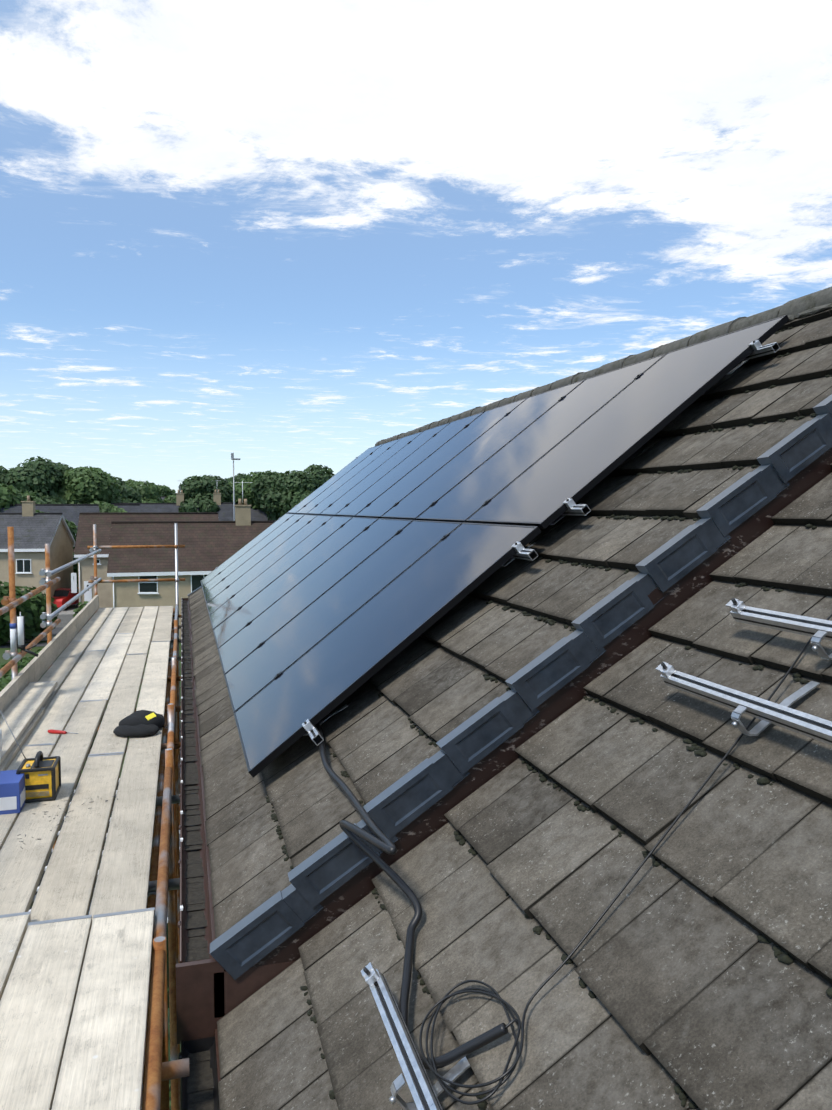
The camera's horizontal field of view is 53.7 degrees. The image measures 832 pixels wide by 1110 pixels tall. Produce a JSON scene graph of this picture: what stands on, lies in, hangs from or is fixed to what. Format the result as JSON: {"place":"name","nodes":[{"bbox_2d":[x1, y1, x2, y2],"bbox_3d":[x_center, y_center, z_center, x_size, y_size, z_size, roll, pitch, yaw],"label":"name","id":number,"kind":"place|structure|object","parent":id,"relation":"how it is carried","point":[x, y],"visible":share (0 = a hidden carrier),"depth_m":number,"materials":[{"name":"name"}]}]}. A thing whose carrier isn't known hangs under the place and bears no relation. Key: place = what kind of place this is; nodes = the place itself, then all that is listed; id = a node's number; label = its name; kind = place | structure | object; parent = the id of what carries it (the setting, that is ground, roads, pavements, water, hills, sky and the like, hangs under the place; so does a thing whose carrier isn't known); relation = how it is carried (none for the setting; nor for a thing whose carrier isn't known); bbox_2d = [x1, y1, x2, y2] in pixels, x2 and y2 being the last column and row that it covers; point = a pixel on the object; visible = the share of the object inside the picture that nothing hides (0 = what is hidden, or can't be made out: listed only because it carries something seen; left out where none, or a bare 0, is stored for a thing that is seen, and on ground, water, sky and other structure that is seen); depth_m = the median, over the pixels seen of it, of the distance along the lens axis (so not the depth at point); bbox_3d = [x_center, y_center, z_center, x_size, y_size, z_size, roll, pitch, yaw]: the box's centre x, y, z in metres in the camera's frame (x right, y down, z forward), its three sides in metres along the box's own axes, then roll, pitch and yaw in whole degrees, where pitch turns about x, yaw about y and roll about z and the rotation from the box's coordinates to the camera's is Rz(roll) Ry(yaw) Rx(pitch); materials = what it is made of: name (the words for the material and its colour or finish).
{"place":"outdoors","nodes":[
{"label":"outdoors","id":0,"kind":"place"},
{"bbox_2d":[0,627,70,647],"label":"road","id":1,"kind":"structure","parent":0,"point":[56,630],"depth_m":52.08,"materials":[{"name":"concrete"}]},
{"bbox_2d":[0,635,180,1007],"bbox_3d":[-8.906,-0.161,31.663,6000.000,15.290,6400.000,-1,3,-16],"label":"ground","id":2,"kind":"structure","parent":0,"point":[4,661],"depth_m":42.50,"materials":[{"name":"grey concrete"}]},
{"bbox_2d":[0,483,44,510],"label":"tree","id":3,"kind":"object","parent":2,"relation":"on","point":[13,495],"visible":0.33,"depth_m":80.11,"materials":[{"name":"green plant"}]},
{"bbox_2d":[0,456,69,503],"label":"tree","id":4,"kind":"object","parent":2,"relation":"on","point":[39,477],"visible":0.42,"depth_m":94.33,"materials":[{"name":"green plant"}]},
{"bbox_2d":[0,496,75,608],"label":"house","id":5,"kind":"structure","parent":2,"relation":"on","point":[34,532],"depth_m":60.99,"materials":[{"name":"beige paint"}]},
{"bbox_2d":[29,648,65,658],"bbox_3d":[-10.191,4.142,24.077,2.626,3.035,3.180,-1,3,-16],"label":"hedge","id":6,"kind":"object","parent":2,"relation":"on","point":[37,651],"depth_m":23.87,"materials":[{"name":"green plant"}]},
{"bbox_2d":[0,504,99,551],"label":"house","id":7,"kind":"structure","parent":2,"relation":"on","point":[70,512],"depth_m":80.63,"materials":[{"name":"grey tile"}]},
{"bbox_2d":[0,676,102,789],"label":"garden tree","id":8,"kind":"object","parent":2,"relation":"on","point":[4,682],"depth_m":13.95,"materials":[{"name":"green plant"}]},
{"bbox_2d":[0,656,106,759],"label":"garden tree","id":9,"kind":"object","parent":2,"relation":"on","point":[25,661],"depth_m":16.87,"materials":[{"name":"green plant"}]},
{"bbox_2d":[35,510,77,548],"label":"tree","id":10,"kind":"object","parent":2,"relation":"on","point":[72,526],"visible":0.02,"depth_m":70.61,"materials":[{"name":"green plant"}]},
{"bbox_2d":[52,588,78,626],"bbox_3d":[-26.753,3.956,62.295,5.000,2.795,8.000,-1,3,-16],"label":"red car","id":11,"kind":"object","parent":2,"relation":"on","point":[62,596],"visible":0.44,"depth_m":60.89,"materials":[{"name":"red paint"}]},
{"bbox_2d":[54,466,125,503],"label":"tree","id":12,"kind":"object","parent":2,"relation":"on","point":[85,485],"visible":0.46,"depth_m":97.15,"materials":[{"name":"green plant"}]},
{"bbox_2d":[0,552,180,1109],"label":"hedges","id":13,"kind":"object","parent":2,"relation":"on","point":[32,609],"visible":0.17,"depth_m":51.08,"materials":[{"name":"green plant"}]},
{"bbox_2d":[0,523,188,1109],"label":"scaffold tubes","id":14,"kind":"object","parent":2,"relation":"on","point":[161,1070],"visible":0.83,"depth_m":5.30},
{"bbox_2d":[10,612,38,661],"bbox_3d":[-3.325,0.696,6.966,0.223,0.430,0.063,0,3,-5],"label":"sealant gun","id":15,"kind":"object","parent":14,"relation":"attached to","point":[17,634],"visible":0.96,"depth_m":6.94,"materials":[{"name":"white plastic"}]},
{"bbox_2d":[0,595,172,1109],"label":"scaffold boards","id":16,"kind":"object","parent":14,"relation":"on","point":[74,985],"visible":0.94,"depth_m":3.70,"materials":[{"name":"beige wood"}]},
{"bbox_2d":[0,729,1,762],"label":"white tub","id":17,"kind":"object","parent":16,"relation":"on","point":[0,744],"visible":1,"depth_m":5.05,"materials":[{"name":"white plastic"}]},
{"bbox_2d":[0,770,25,814],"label":"blue box","id":18,"kind":"object","parent":16,"relation":"on","point":[12,792],"visible":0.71,"depth_m":4.40,"materials":[{"name":"blue"}]},
{"bbox_2d":[0,710,60,802],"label":"jobsite radio","id":19,"kind":"object","parent":16,"relation":"on","point":[42,778],"visible":0.94,"depth_m":4.59,"materials":[{"name":"yellow plastic"}]},
{"bbox_2d":[48,729,78,733],"bbox_3d":[-2.563,1.286,5.961,0.240,0.028,0.032,1,3,12],"label":"screwdriver","id":20,"kind":"object","parent":16,"relation":"on","point":[51,731],"visible":1,"depth_m":5.96,"materials":[{"name":"red plastic"}]},
{"bbox_2d":[17,796,117,848],"bbox_3d":[-1.937,1.387,4.353,0.341,0.004,0.743,1,3,18],"label":"debris","id":21,"kind":"object","parent":16,"relation":"on","point":[57,815],"visible":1,"depth_m":4.41,"materials":[{"name":"grey"}]},
{"bbox_2d":[113,710,167,736],"bbox_3d":[-2.019,1.223,6.045,0.334,0.138,0.402,1,3,10],"label":"work cap","id":22,"kind":"object","parent":16,"relation":"on","point":[141,723],"visible":0.98,"depth_m":5.95,"materials":[{"name":"fabric"}]},
{"bbox_2d":[90,501,126,511],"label":"tree","id":23,"kind":"object","parent":2,"relation":"on","point":[106,507],"visible":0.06,"depth_m":89.54,"materials":[{"name":"green plant"}]},
{"bbox_2d":[111,504,139,511],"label":"roof","id":24,"kind":"structure","parent":2,"relation":"on","point":[131,507],"depth_m":93.90,"materials":[{"name":"grey tile"}]},
{"bbox_2d":[118,484,142,502],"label":"tree","id":25,"kind":"object","parent":2,"relation":"on","point":[131,494],"visible":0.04,"depth_m":110.08,"materials":[{"name":"green plant"}]},
{"bbox_2d":[124,481,163,502],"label":"tree","id":26,"kind":"object","parent":2,"relation":"on","point":[150,492],"visible":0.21,"depth_m":123.97,"materials":[{"name":"green plant"}]},
{"bbox_2d":[71,512,218,608],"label":"house","id":27,"kind":"structure","parent":2,"relation":"on","point":[88,521],"depth_m":61.74,"materials":[{"name":"beige paint"}]},
{"bbox_2d":[110,490,198,511],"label":"house","id":28,"kind":"structure","parent":2,"relation":"on","point":[159,507],"depth_m":98.97,"materials":[{"name":"grey tile"}]},
{"bbox_2d":[161,495,175,502],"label":"tree","id":29,"kind":"object","parent":2,"relation":"on","point":[169,499],"visible":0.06,"depth_m":129.32,"materials":[{"name":"green plant"}]},
{"bbox_2d":[107,481,275,639],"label":"house","id":30,"kind":"structure","parent":2,"relation":"on","point":[210,546],"depth_m":52.25,"materials":[{"name":"brown tile"}]},
{"bbox_2d":[57,462,332,495],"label":"hill trees","id":31,"kind":"object","parent":2,"relation":"on","point":[165,490],"depth_m":287.07,"materials":[{"name":"green plant"}]},
{"bbox_2d":[178,498,219,511],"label":"tree","id":32,"kind":"object","parent":2,"relation":"on","point":[205,505],"visible":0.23,"depth_m":100.05,"materials":[{"name":"green plant"}]},
{"bbox_2d":[174,475,234,502],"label":"tree","id":33,"kind":"object","parent":2,"relation":"on","point":[203,487],"visible":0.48,"depth_m":112.26,"materials":[{"name":"green plant"}]},
{"bbox_2d":[231,452,239,520],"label":"lamp mast","id":34,"kind":"object","parent":2,"relation":"on","point":[232,457],"visible":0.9,"depth_m":85.33,"materials":[{"name":"grey metal"}]},
{"bbox_2d":[228,478,244,489],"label":"tree","id":35,"kind":"object","parent":2,"relation":"on","point":[231,484],"visible":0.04,"depth_m":117.23,"materials":[{"name":"green plant"}]},
{"bbox_2d":[213,490,269,520],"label":"house","id":36,"kind":"structure","parent":2,"relation":"on","point":[225,512],"depth_m":101.46,"materials":[{"name":"grey tile"}]},
{"bbox_2d":[231,472,277,509],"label":"tree","id":37,"kind":"object","parent":2,"relation":"on","point":[248,495],"visible":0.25,"depth_m":102.16,"materials":[{"name":"green plant"}]},
{"bbox_2d":[251,464,334,520],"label":"tree","id":38,"kind":"object","parent":2,"relation":"on","point":[281,494],"visible":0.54,"depth_m":98.43,"materials":[{"name":"green plant"}]},
{"bbox_2d":[28,763,180,922],"bbox_3d":[-3.863,3.837,11.148,2.255,0.540,5.500,-1,3,-16],"label":"lean to roof","id":39,"kind":"object","parent":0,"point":[102,851],"visible":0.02,"depth_m":10.94,"materials":[{"name":"grey plastic"}]},
{"bbox_2d":[188,598,214,941],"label":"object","id":40,"kind":"structure","parent":0,"point":[209,880],"depth_m":3.79,"materials":[{"name":"brown brick"}]},
{"bbox_2d":[178,598,212,962],"bbox_3d":[-2.393,1.100,8.582,0.129,0.075,11.930,-1,3,-16],"label":"gutter","id":41,"kind":"object","parent":40,"relation":"attached to","point":[194,924],"visible":1,"depth_m":4.05,"materials":[{"name":"black plastic"}]},
{"bbox_2d":[176,958,294,1043],"bbox_3d":[-0.615,1.532,2.868,0.425,0.270,0.024,-1,3,-16],"label":"eaves box end","id":42,"kind":"object","parent":40,"relation":"attached to","point":[210,993],"visible":0.68,"depth_m":2.83,"materials":[{"name":"brown wood"}]},
{"bbox_2d":[188,307,831,938],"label":"roof tiles","id":43,"kind":"object","parent":40,"relation":"on","point":[432,683],"visible":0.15,"depth_m":3.77,"materials":[{"name":"grey tile"}]},
{"bbox_2d":[216,340,779,745],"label":"clamps","id":44,"kind":"object","parent":43,"relation":"on","point":[581,509],"visible":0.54,"depth_m":4.13,"materials":[{"name":"metal"}]},
{"bbox_2d":[201,315,789,777],"bbox_3d":[-0.791,-0.421,9.089,2.906,2.285,10.366,-1,3,-16],"label":"solar array","id":45,"kind":"object","parent":44,"relation":"on","point":[331,611],"visible":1,"depth_m":5.44,"materials":[{"name":"black glass"}]},
{"bbox_2d":[266,323,831,870],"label":"moss","id":46,"kind":"object","parent":43,"relation":"on","point":[420,731],"visible":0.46,"depth_m":3.57,"materials":[{"name":"green plant"}]},
{"bbox_2d":[210,394,831,979],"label":"dry verge","id":47,"kind":"structure","parent":40,"relation":"attached to","point":[278,918],"depth_m":3.08,"materials":[{"name":"plastic"}]},
{"bbox_2d":[252,447,831,966],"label":"barge board","id":48,"kind":"object","parent":40,"relation":"attached to","point":[358,887],"visible":0.4,"depth_m":3.13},
{"bbox_2d":[375,286,831,445],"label":"ridge","id":49,"kind":"structure","parent":40,"relation":"attached to","point":[813,303],"depth_m":5.87,"materials":[{"name":"tile"}]},
{"bbox_2d":[215,1029,220,1081],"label":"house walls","id":50,"kind":"structure","parent":0,"point":[217,1052],"depth_m":2.71,"materials":[{"name":"brown brick"}]},
{"bbox_2d":[178,1036,219,1109],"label":"gutter","id":51,"kind":"object","parent":50,"relation":"attached to","point":[199,1087],"visible":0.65,"depth_m":2.67,"materials":[{"name":"black plastic"}]},
{"bbox_2d":[217,463,831,1109],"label":"roof tiles","id":52,"kind":"object","parent":50,"relation":"on","point":[705,999],"visible":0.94,"depth_m":2.25,"materials":[{"name":"grey tile"}]},
{"bbox_2d":[300,524,831,1109],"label":"moss","id":53,"kind":"object","parent":52,"relation":"on","point":[780,954],"visible":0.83,"depth_m":2.40,"materials":[{"name":"green plant"}]},
{"bbox_2d":[315,614,831,1104],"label":"cables","id":54,"kind":"object","parent":52,"relation":"on","point":[385,844],"visible":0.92,"depth_m":2.17,"materials":[{"name":"black plastic"}]},
{"bbox_2d":[361,598,831,1109],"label":"mounting rails","id":55,"kind":"object","parent":52,"relation":"on","point":[425,1093],"visible":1,"depth_m":2.27,"materials":[{"name":"metal"}]},
{"bbox_2d":[0,0,831,492],"label":"sky","id":56,"kind":"structure","parent":0,"point":[282,236],"materials":[{"name":"blue"}]}
]}

